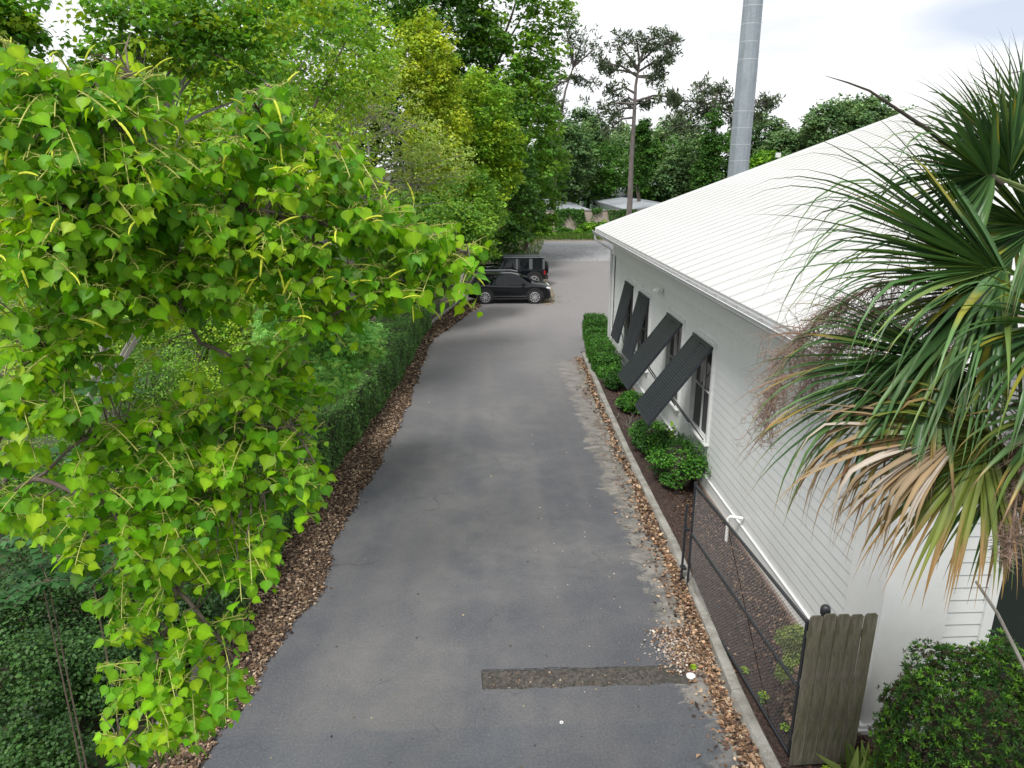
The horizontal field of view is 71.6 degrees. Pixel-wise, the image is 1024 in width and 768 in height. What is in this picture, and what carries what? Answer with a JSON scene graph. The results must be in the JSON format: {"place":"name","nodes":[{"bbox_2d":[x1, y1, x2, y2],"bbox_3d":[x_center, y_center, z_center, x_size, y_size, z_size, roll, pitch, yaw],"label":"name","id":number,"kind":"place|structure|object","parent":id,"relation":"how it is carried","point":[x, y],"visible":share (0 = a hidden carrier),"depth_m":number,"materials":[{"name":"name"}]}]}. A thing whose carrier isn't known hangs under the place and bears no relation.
{"place":"outdoors","nodes":[
{"label":"outdoors","id":0,"kind":"place"},
{"bbox_2d":[0,273,461,767],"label":"hedge bed","id":1,"kind":"object","parent":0,"point":[103,761],"depth_m":10.88,"materials":[{"name":"soil"}]},
{"bbox_2d":[0,0,71,64],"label":"broadleaf tree","id":2,"kind":"object","parent":1,"relation":"on","point":[20,25],"visible":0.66,"depth_m":7.42,"materials":[{"name":"green plant"}]},
{"bbox_2d":[0,557,87,667],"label":"understory bush","id":3,"kind":"object","parent":1,"relation":"on","point":[4,613],"visible":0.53,"depth_m":10.32,"materials":[{"name":"green plant"}]},
{"bbox_2d":[0,695,101,767],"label":"understory bush","id":4,"kind":"object","parent":1,"relation":"on","point":[23,750],"visible":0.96,"depth_m":8.31,"materials":[{"name":"green plant"}]},
{"bbox_2d":[0,609,119,732],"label":"understory bush","id":5,"kind":"object","parent":1,"relation":"on","point":[11,712],"visible":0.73,"depth_m":9.16,"materials":[{"name":"green plant"}]},
{"bbox_2d":[0,433,119,526],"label":"understory bush","id":6,"kind":"object","parent":1,"relation":"on","point":[46,489],"visible":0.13,"depth_m":13.96,"materials":[{"name":"green plant"}]},
{"bbox_2d":[0,518,127,641],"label":"understory bush","id":7,"kind":"object","parent":1,"relation":"on","point":[28,555],"visible":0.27,"depth_m":10.86,"materials":[{"name":"green plant"}]},
{"bbox_2d":[0,342,138,444],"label":"understory bush","id":8,"kind":"object","parent":1,"relation":"on","point":[82,397],"visible":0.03,"depth_m":18.16,"materials":[{"name":"green plant"}]},
{"bbox_2d":[38,598,163,721],"bbox_3d":[-5.612,4.021,9.888,1.696,1.897,1.675,-1,17,-2],"label":"understory bush","id":9,"kind":"object","parent":1,"relation":"on","point":[90,670],"visible":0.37,"depth_m":9.38,"materials":[{"name":"green plant"}]},
{"bbox_2d":[101,586,195,685],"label":"understory bush","id":10,"kind":"object","parent":1,"relation":"on","point":[162,614],"visible":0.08,"depth_m":10.30,"materials":[{"name":"green plant"}]},
{"bbox_2d":[0,55,299,495],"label":"broadleaf tree","id":11,"kind":"object","parent":1,"relation":"on","point":[201,125],"visible":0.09,"depth_m":11.41,"materials":[{"name":"green plant"}]},
{"bbox_2d":[100,336,226,411],"bbox_3d":[-9.386,0.457,19.005,3.492,3.413,1.921,-1,17,-2],"label":"understory bush","id":12,"kind":"object","parent":1,"relation":"on","point":[160,393],"visible":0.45,"depth_m":18.62,"materials":[{"name":"green plant"}]},
{"bbox_2d":[115,307,257,399],"bbox_3d":[-10.145,-0.760,22.393,4.796,3.781,1.729,-1,17,-2],"label":"understory bush","id":13,"kind":"object","parent":1,"relation":"on","point":[199,331],"visible":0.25,"depth_m":22.02,"materials":[{"name":"green plant"}]},
{"bbox_2d":[0,316,379,767],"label":"ground cover","id":14,"kind":"object","parent":1,"relation":"on","point":[88,729],"visible":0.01,"depth_m":10.12,"materials":[{"name":"green plant"}]},
{"bbox_2d":[159,581,233,625],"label":"understory bush","id":15,"kind":"object","parent":1,"relation":"on","point":[207,609],"visible":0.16,"depth_m":10.82,"materials":[{"name":"green plant"}]},
{"bbox_2d":[44,0,369,616],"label":"broadleaf tree","id":16,"kind":"object","parent":1,"relation":"on","point":[195,22],"visible":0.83,"depth_m":8.45,"materials":[{"name":"green plant"}]},
{"bbox_2d":[148,287,267,390],"bbox_3d":[-9.834,-1.522,23.466,4.188,4.611,2.274,-1,17,-2],"label":"understory bush","id":17,"kind":"object","parent":1,"relation":"on","point":[185,341],"visible":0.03,"depth_m":23.30,"materials":[{"name":"green plant"}]},
{"bbox_2d":[167,337,273,429],"bbox_3d":[-7.682,0.398,19.300,3.345,3.356,1.944,-1,17,-2],"label":"understory bush","id":18,"kind":"object","parent":1,"relation":"on","point":[205,369],"visible":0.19,"depth_m":18.88,"materials":[{"name":"green plant"}]},
{"bbox_2d":[187,293,296,397],"bbox_3d":[-7.952,-0.851,22.022,3.875,4.168,1.834,-1,17,-2],"label":"understory bush","id":19,"kind":"object","parent":1,"relation":"on","point":[235,327],"visible":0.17,"depth_m":21.57,"materials":[{"name":"green plant"}]},
{"bbox_2d":[104,302,431,650],"bbox_3d":[-5.072,0.068,22.462,2.151,1.774,24.179,1,17,2],"label":"hedge","id":20,"kind":"object","parent":1,"relation":"on","point":[353,416],"visible":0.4,"depth_m":20.26,"materials":[{"name":"green plant"}]},
{"bbox_2d":[172,0,404,408],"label":"broadleaf tree","id":21,"kind":"object","parent":1,"relation":"on","point":[367,45],"visible":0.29,"depth_m":20.93,"materials":[{"name":"green plant"}]},
{"bbox_2d":[239,288,390,408],"bbox_3d":[-4.665,0.189,16.639,3.763,5.154,2.014,-2,17,-8],"label":"bush","id":22,"kind":"object","parent":1,"relation":"on","point":[339,373],"visible":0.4,"depth_m":16.28,"materials":[{"name":"green plant"}]},
{"bbox_2d":[245,34,483,361],"bbox_3d":[-5.466,-6.010,25.388,9.994,12.045,4.137,-5,17,-15],"label":"broadleaf tree","id":23,"kind":"object","parent":1,"relation":"on","point":[406,154],"visible":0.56,"depth_m":25.58,"materials":[{"name":"green plant"}]},
{"bbox_2d":[329,167,507,320],"bbox_3d":[-3.805,-6.664,35.059,6.265,7.846,11.945,10,19,29],"label":"broadleaf tree","id":24,"kind":"object","parent":1,"relation":"on","point":[476,227],"visible":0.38,"depth_m":34.21,"materials":[{"name":"green plant"}]},
{"bbox_2d":[378,251,463,302],"bbox_3d":[-4.947,-5.477,36.514,4.283,4.588,7.576,3,17,9],"label":"broadleaf tree","id":25,"kind":"object","parent":1,"relation":"on","point":[402,276],"visible":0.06,"depth_m":34.11,"materials":[{"name":"green plant"}]},
{"bbox_2d":[385,5,475,281],"bbox_3d":[-4.685,-13.009,41.055,5.252,16.211,3.968,-1,17,-2],"label":"broadleaf tree","id":26,"kind":"object","parent":1,"relation":"on","point":[442,84],"visible":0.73,"depth_m":39.75,"materials":[{"name":"green plant"}]},
{"bbox_2d":[395,68,547,265],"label":"broadleaf tree","id":27,"kind":"object","parent":1,"relation":"on","point":[528,198],"visible":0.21,"depth_m":52.21,"materials":[{"name":"green plant"}]},
{"bbox_2d":[150,310,470,762],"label":"verge","id":28,"kind":"structure","parent":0,"point":[282,607],"depth_m":13.84,"materials":[{"name":"brown soil"}]},
{"bbox_2d":[0,34,492,767],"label":"tallow tree","id":29,"kind":"object","parent":28,"relation":"on","point":[100,204],"visible":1,"depth_m":2.98,"materials":[{"name":"green plant"}]},
{"bbox_2d":[143,386,413,767],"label":"fallen leaves","id":30,"kind":"object","parent":28,"relation":"on","point":[386,420],"visible":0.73,"depth_m":13.83,"materials":[{"name":"brown plant"}]},
{"bbox_2d":[394,300,481,387],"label":"fallen leaves","id":31,"kind":"object","parent":28,"relation":"on","point":[438,328],"visible":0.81,"depth_m":31.96,"materials":[{"name":"brown plant"}]},
{"bbox_2d":[200,261,736,767],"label":"driveway","id":32,"kind":"structure","parent":0,"point":[506,373],"depth_m":12.78,"materials":[{"name":"grey asphalt"}]},
{"bbox_2d":[468,270,550,303],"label":"parked car","id":33,"kind":"object","parent":32,"relation":"on","point":[508,285],"visible":0.91,"depth_m":40.38,"materials":[{"name":"black paint"}]},
{"bbox_2d":[476,253,548,280],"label":"parked car","id":34,"kind":"object","parent":32,"relation":"on","point":[535,266],"visible":0.45,"depth_m":46.01,"materials":[{"name":"black paint"}]},
{"bbox_2d":[481,665,693,689],"bbox_3d":[1.161,4.467,10.810,3.300,0.020,0.500,-1,17,-2],"label":"trench patch","id":35,"kind":"object","parent":32,"relation":"on","point":[640,675],"visible":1,"depth_m":10.81,"materials":[{"name":"grey gravel"}]},
{"bbox_2d":[574,357,763,767],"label":"gutter pan","id":36,"kind":"object","parent":32,"relation":"on","point":[618,464],"visible":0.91,"depth_m":15.36,"materials":[{"name":"concrete"}]},
{"bbox_2d":[569,356,636,479],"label":"fallen leaves","id":37,"kind":"object","parent":36,"relation":"on","point":[611,435],"visible":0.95,"depth_m":21.61,"materials":[{"name":"brown plant"}]},
{"bbox_2d":[612,479,765,767],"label":"fallen leaves","id":38,"kind":"object","parent":36,"relation":"on","point":[721,701],"visible":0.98,"depth_m":11.46,"materials":[{"name":"brown plant"}]},
{"bbox_2d":[680,504,689,580],"bbox_3d":[3.175,2.997,13.049,0.095,1.690,0.120,-1,17,-2],"label":"latch post","id":39,"kind":"object","parent":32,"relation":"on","point":[685,529],"visible":0.89,"depth_m":13.03,"materials":[{"name":"black metal"}]},
{"bbox_2d":[637,625,736,673],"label":"fallen leaves","id":40,"kind":"object","parent":32,"relation":"on","point":[681,640],"visible":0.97,"depth_m":11.41,"materials":[{"name":"brown plant"}]},
{"bbox_2d":[0,172,941,709],"bbox_3d":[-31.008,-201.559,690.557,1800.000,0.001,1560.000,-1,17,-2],"label":"ground","id":41,"kind":"structure","parent":0,"point":[38,442],"depth_m":29.05,"materials":[{"name":"green plant"}]},
{"bbox_2d":[0,523,81,767],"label":"young tree","id":42,"kind":"object","parent":41,"relation":"on","point":[13,548],"visible":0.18,"depth_m":4.70,"materials":[{"name":"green plant"}]},
{"bbox_2d":[0,558,104,767],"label":"young tree","id":43,"kind":"object","parent":41,"relation":"on","point":[36,584],"visible":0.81,"depth_m":4.80,"materials":[{"name":"green plant"}]},
{"bbox_2d":[30,445,124,765],"bbox_3d":[-3.227,3.139,5.999,0.644,5.612,0.662,-1,17,-2],"label":"young tree","id":44,"kind":"object","parent":41,"relation":"on","point":[55,449],"visible":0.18,"depth_m":5.19,"materials":[{"name":"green plant"}]},
{"bbox_2d":[73,372,158,767],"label":"young tree","id":45,"kind":"object","parent":41,"relation":"on","point":[86,390],"visible":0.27,"depth_m":5.60,"materials":[{"name":"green plant"}]},
{"bbox_2d":[74,315,157,416],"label":"understory bush","id":46,"kind":"object","parent":41,"relation":"on","point":[120,348],"visible":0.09,"depth_m":21.50,"materials":[{"name":"green plant"}]},
{"bbox_2d":[96,523,183,767],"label":"young tree","id":47,"kind":"object","parent":41,"relation":"on","point":[107,566],"visible":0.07,"depth_m":5.06,"materials":[{"name":"green plant"}]},
{"bbox_2d":[96,0,410,256],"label":"broadleaf tree","id":48,"kind":"object","parent":41,"relation":"on","point":[374,12],"visible":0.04,"depth_m":39.86,"materials":[{"name":"green plant"}]},
{"bbox_2d":[127,300,460,767],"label":"kerb","id":49,"kind":"structure","parent":41,"relation":"on","point":[132,765],"depth_m":10.81,"materials":[{"name":"concrete"}]},
{"bbox_2d":[253,0,504,214],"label":"broadleaf tree","id":50,"kind":"object","parent":41,"relation":"on","point":[466,25],"visible":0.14,"depth_m":52.22,"materials":[{"name":"green plant"}]},
{"bbox_2d":[359,0,582,248],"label":"broadleaf tree","id":51,"kind":"object","parent":41,"relation":"on","point":[527,66],"visible":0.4,"depth_m":54.37,"materials":[{"name":"green plant"}]},
{"bbox_2d":[429,64,528,235],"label":"broadleaf tree","id":52,"kind":"object","parent":41,"relation":"on","point":[487,150],"visible":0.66,"depth_m":43.48,"materials":[{"name":"green plant"}]},
{"bbox_2d":[502,68,568,181],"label":"broadleaf tree","id":53,"kind":"object","parent":41,"relation":"on","point":[533,124],"visible":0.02,"depth_m":92.58,"materials":[{"name":"green plant"}]},
{"bbox_2d":[531,118,600,202],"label":"broadleaf tree","id":54,"kind":"object","parent":41,"relation":"on","point":[579,143],"visible":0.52,"depth_m":105.39,"materials":[{"name":"green plant"}]},
{"bbox_2d":[533,11,607,189],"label":"pine tree","id":55,"kind":"object","parent":41,"relation":"on","point":[578,79],"visible":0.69,"depth_m":84.70,"materials":[{"name":"green plant"}]},
{"bbox_2d":[500,209,642,230],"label":"boundary wall","id":56,"kind":"structure","parent":41,"relation":"on","point":[598,217],"depth_m":83.63,"materials":[{"name":"paint"}]},
{"bbox_2d":[509,207,636,231],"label":"ivy","id":57,"kind":"object","parent":56,"relation":"attached to","point":[578,215],"visible":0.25,"depth_m":83.29,"materials":[{"name":"green plant"}]},
{"bbox_2d":[564,103,609,203],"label":"broadleaf tree","id":58,"kind":"object","parent":41,"relation":"on","point":[580,116],"visible":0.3,"depth_m":116.81,"materials":[{"name":"green plant"}]},
{"bbox_2d":[565,133,635,208],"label":"broadleaf tree","id":59,"kind":"object","parent":41,"relation":"on","point":[599,190],"visible":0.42,"depth_m":111.02,"materials":[{"name":"green plant"}]},
{"bbox_2d":[585,133,638,187],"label":"broadleaf tree","id":60,"kind":"object","parent":41,"relation":"on","point":[622,145],"visible":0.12,"depth_m":127.15,"materials":[{"name":"green plant"}]},
{"bbox_2d":[590,196,660,209],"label":"storage shed","id":61,"kind":"structure","parent":41,"relation":"on","point":[618,202],"depth_m":100.98,"materials":[{"name":"white metal"}]},
{"bbox_2d":[628,115,661,201],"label":"vine covered tree","id":62,"kind":"object","parent":41,"relation":"on","point":[643,131],"visible":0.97,"depth_m":95.33,"materials":[{"name":"green plant"}]},
{"bbox_2d":[622,135,692,202],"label":"broadleaf tree","id":63,"kind":"object","parent":41,"relation":"on","point":[647,194],"visible":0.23,"depth_m":113.95,"materials":[{"name":"green plant"}]},
{"bbox_2d":[582,352,781,767],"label":"kerb","id":64,"kind":"structure","parent":41,"relation":"on","point":[753,727],"depth_m":11.97,"materials":[{"name":"concrete"}]},
{"bbox_2d":[652,135,726,201],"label":"broadleaf tree","id":65,"kind":"object","parent":41,"relation":"on","point":[666,178],"visible":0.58,"depth_m":110.40,"materials":[{"name":"green plant"}]},
{"bbox_2d":[687,103,727,190],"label":"vine covered tree","id":66,"kind":"object","parent":41,"relation":"on","point":[712,147],"visible":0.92,"depth_m":97.50,"materials":[{"name":"green plant"}]},
{"bbox_2d":[693,132,730,183],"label":"broadleaf tree","id":67,"kind":"object","parent":41,"relation":"on","point":[726,146],"visible":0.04,"depth_m":113.46,"materials":[{"name":"green plant"}]},
{"bbox_2d":[659,71,786,177],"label":"pine tree","id":68,"kind":"object","parent":41,"relation":"on","point":[767,102],"visible":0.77,"depth_m":102.03,"materials":[{"name":"green plant"}]},
{"bbox_2d":[594,369,877,767],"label":"planting bed","id":69,"kind":"object","parent":41,"relation":"on","point":[782,756],"visible":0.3,"depth_m":12.98,"materials":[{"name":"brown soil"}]},
{"bbox_2d":[581,311,607,339],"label":"box bush","id":70,"kind":"object","parent":69,"relation":"on","point":[595,320],"visible":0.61,"depth_m":31.75,"materials":[{"name":"green plant"}]},
{"bbox_2d":[584,332,621,378],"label":"box hedge","id":71,"kind":"object","parent":69,"relation":"on","point":[601,350],"visible":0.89,"depth_m":26.97,"materials":[{"name":"green plant"}]},
{"bbox_2d":[597,362,624,389],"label":"shrub","id":72,"kind":"object","parent":69,"relation":"on","point":[611,378],"visible":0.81,"depth_m":24.87,"materials":[{"name":"green plant"}]},
{"bbox_2d":[615,389,643,413],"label":"shrub","id":73,"kind":"object","parent":69,"relation":"on","point":[625,401],"visible":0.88,"depth_m":22.50,"materials":[{"name":"green plant"}]},
{"bbox_2d":[626,418,669,454],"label":"shrub","id":74,"kind":"object","parent":69,"relation":"on","point":[646,437],"visible":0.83,"depth_m":19.15,"materials":[{"name":"green plant"}]},
{"bbox_2d":[608,387,705,500],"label":"mulch chips","id":75,"kind":"object","parent":69,"relation":"on","point":[680,492],"visible":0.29,"depth_m":17.57,"materials":[{"name":"brown wood"}]},
{"bbox_2d":[645,428,711,490],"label":"shrub","id":76,"kind":"object","parent":69,"relation":"on","point":[676,462],"visible":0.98,"depth_m":17.06,"materials":[{"name":"green plant"}]},
{"bbox_2d":[775,665,798,724],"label":"dead shrub","id":77,"kind":"object","parent":69,"relation":"on","point":[786,696],"visible":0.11,"depth_m":9.67,"materials":[{"name":"brown plant"}]},
{"bbox_2d":[774,623,803,683],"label":"shrub","id":78,"kind":"object","parent":69,"relation":"on","point":[791,650],"visible":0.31,"depth_m":10.06,"materials":[{"name":"green plant"}]},
{"bbox_2d":[789,613,877,765],"bbox_3d":[4.011,3.844,8.927,0.857,2.262,0.068,-1,17,-4],"label":"wooden fence","id":79,"kind":"object","parent":69,"relation":"on","point":[826,724],"visible":0.91,"depth_m":8.87,"materials":[{"name":"brown wood"}]},
{"bbox_2d":[727,0,762,177],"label":"monopole tower","id":80,"kind":"structure","parent":41,"relation":"on","point":[744,101],"depth_m":54.05,"materials":[{"name":"metal"}]},
{"bbox_2d":[724,111,792,158],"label":"broadleaf tree","id":81,"kind":"object","parent":41,"relation":"on","point":[756,142],"visible":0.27,"depth_m":114.65,"materials":[{"name":"green plant"}]},
{"bbox_2d":[749,149,783,169],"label":"broadleaf tree","id":82,"kind":"object","parent":41,"relation":"on","point":[762,157],"visible":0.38,"depth_m":95.78,"materials":[{"name":"green plant"}]},
{"bbox_2d":[751,125,807,156],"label":"broadleaf tree","id":83,"kind":"object","parent":41,"relation":"on","point":[784,142],"visible":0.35,"depth_m":111.63,"materials":[{"name":"green plant"}]},
{"bbox_2d":[592,68,1023,734],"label":"building","id":84,"kind":"structure","parent":41,"relation":"on","point":[686,348],"depth_m":14.78,"materials":[{"name":"paint"}]},
{"bbox_2d":[622,277,635,344],"bbox_3d":[4.237,-2.479,25.614,0.170,2.515,1.450,-1,17,-2],"label":"window","id":85,"kind":"structure","parent":84,"relation":"in","point":[632,302],"depth_m":25.73,"materials":[{"name":"white glass"}]},
{"bbox_2d":[637,288,651,372],"bbox_3d":[4.339,-1.793,23.353,0.170,2.515,1.540,-1,17,-2],"label":"window","id":86,"kind":"structure","parent":84,"relation":"in","point":[645,330],"depth_m":23.18,"materials":[{"name":"white glass"}]},
{"bbox_2d":[664,308,685,410],"bbox_3d":[4.501,-0.705,19.768,0.170,2.515,1.640,-1,17,-2],"label":"window","id":87,"kind":"structure","parent":84,"relation":"in","point":[676,343],"depth_m":19.63,"materials":[{"name":"white glass"}]},
{"bbox_2d":[685,328,717,446],"bbox_3d":[4.612,0.044,17.296,0.170,2.515,1.650,-1,17,-2],"label":"window","id":88,"kind":"structure","parent":84,"relation":"in","point":[702,380],"depth_m":17.33,"materials":[{"name":"white glass"}]},
{"bbox_2d":[980,535,1023,694],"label":"door","id":89,"kind":"structure","parent":84,"relation":"in","point":[1010,608],"depth_m":10.04,"materials":[{"name":"glass"}]},
{"bbox_2d":[796,93,875,147],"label":"broadleaf tree","id":90,"kind":"object","parent":41,"relation":"on","point":[852,113],"visible":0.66,"depth_m":105.43,"materials":[{"name":"green plant"}]},
{"bbox_2d":[833,92,904,133],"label":"broadleaf tree","id":91,"kind":"object","parent":41,"relation":"on","point":[872,104],"visible":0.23,"depth_m":108.67,"materials":[{"name":"green plant"}]},
{"bbox_2d":[783,708,1022,767],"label":"front bed","id":92,"kind":"object","parent":41,"relation":"on","point":[912,743],"depth_m":9.75,"materials":[{"name":"soil"}]},
{"bbox_2d":[816,735,921,767],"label":"grass","id":93,"kind":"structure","parent":92,"relation":"on","point":[857,761],"depth_m":8.99,"materials":[{"name":"green plant"}]},
{"bbox_2d":[732,28,1023,610],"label":"palm tree","id":94,"kind":"object","parent":92,"relation":"on","point":[936,441],"visible":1,"depth_m":4.07,"materials":[{"name":"green plant"}]},
{"bbox_2d":[975,581,1023,669],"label":"pole","id":95,"kind":"object","parent":94,"relation":"attached to","point":[1014,647],"visible":1,"depth_m":6.19,"materials":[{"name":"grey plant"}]},
{"bbox_2d":[864,627,1023,767],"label":"shrub","id":96,"kind":"object","parent":92,"relation":"on","point":[976,724],"visible":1,"depth_m":8.05,"materials":[{"name":"green plant"}]},
{"bbox_3d":[3.669,4.032,8.982,0.094,2.270,0.094,-1,17,-2],"label":"gate post","id":97,"kind":"object","parent":41,"relation":"on","visible":0},
{"bbox_2d":[686,482,808,754],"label":"chain link gate","id":98,"kind":"structure","parent":97,"relation":"attached to","point":[762,635],"depth_m":10.35,"materials":[{"name":"black metal"}]},
{"bbox_2d":[6,0,1023,171],"label":"sky","id":99,"kind":"structure","parent":0,"point":[879,46],"materials":[{"name":"white"}]},
{"bbox_2d":[478,238,604,264],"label":"straw margin","id":100,"kind":"object","parent":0,"point":[583,239],"visible":0.18,"depth_m":76.31,"materials":[{"name":"brown plant"}]},
{"bbox_2d":[513,113,574,251],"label":"broadleaf tree","id":101,"kind":"object","parent":100,"relation":"on","point":[553,204],"visible":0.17,"depth_m":62.59,"materials":[{"name":"green plant"}]},
{"bbox_2d":[519,241,612,260],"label":"gravel lot","id":102,"kind":"structure","parent":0,"point":[573,251],"depth_m":66.18,"materials":[{"name":"grey gravel"}]},
{"bbox_2d":[651,113,703,161],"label":"broadleaf tree","id":103,"kind":"object","parent":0,"point":[661,135],"visible":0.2,"depth_m":131.55,"materials":[{"name":"green plant"}]},
{"label":"grass verge","id":104,"kind":"structure","parent":0,"visible":0},
{"bbox_2d":[497,231,602,239],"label":"grass","id":105,"kind":"structure","parent":104,"relation":"on","point":[574,235],"depth_m":77.26,"materials":[{"name":"green plant"}]},
{"bbox_2d":[577,24,685,215],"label":"pine tree","id":106,"kind":"object","parent":104,"relation":"on","point":[649,47],"visible":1,"depth_m":74.43,"materials":[{"name":"green plant"}]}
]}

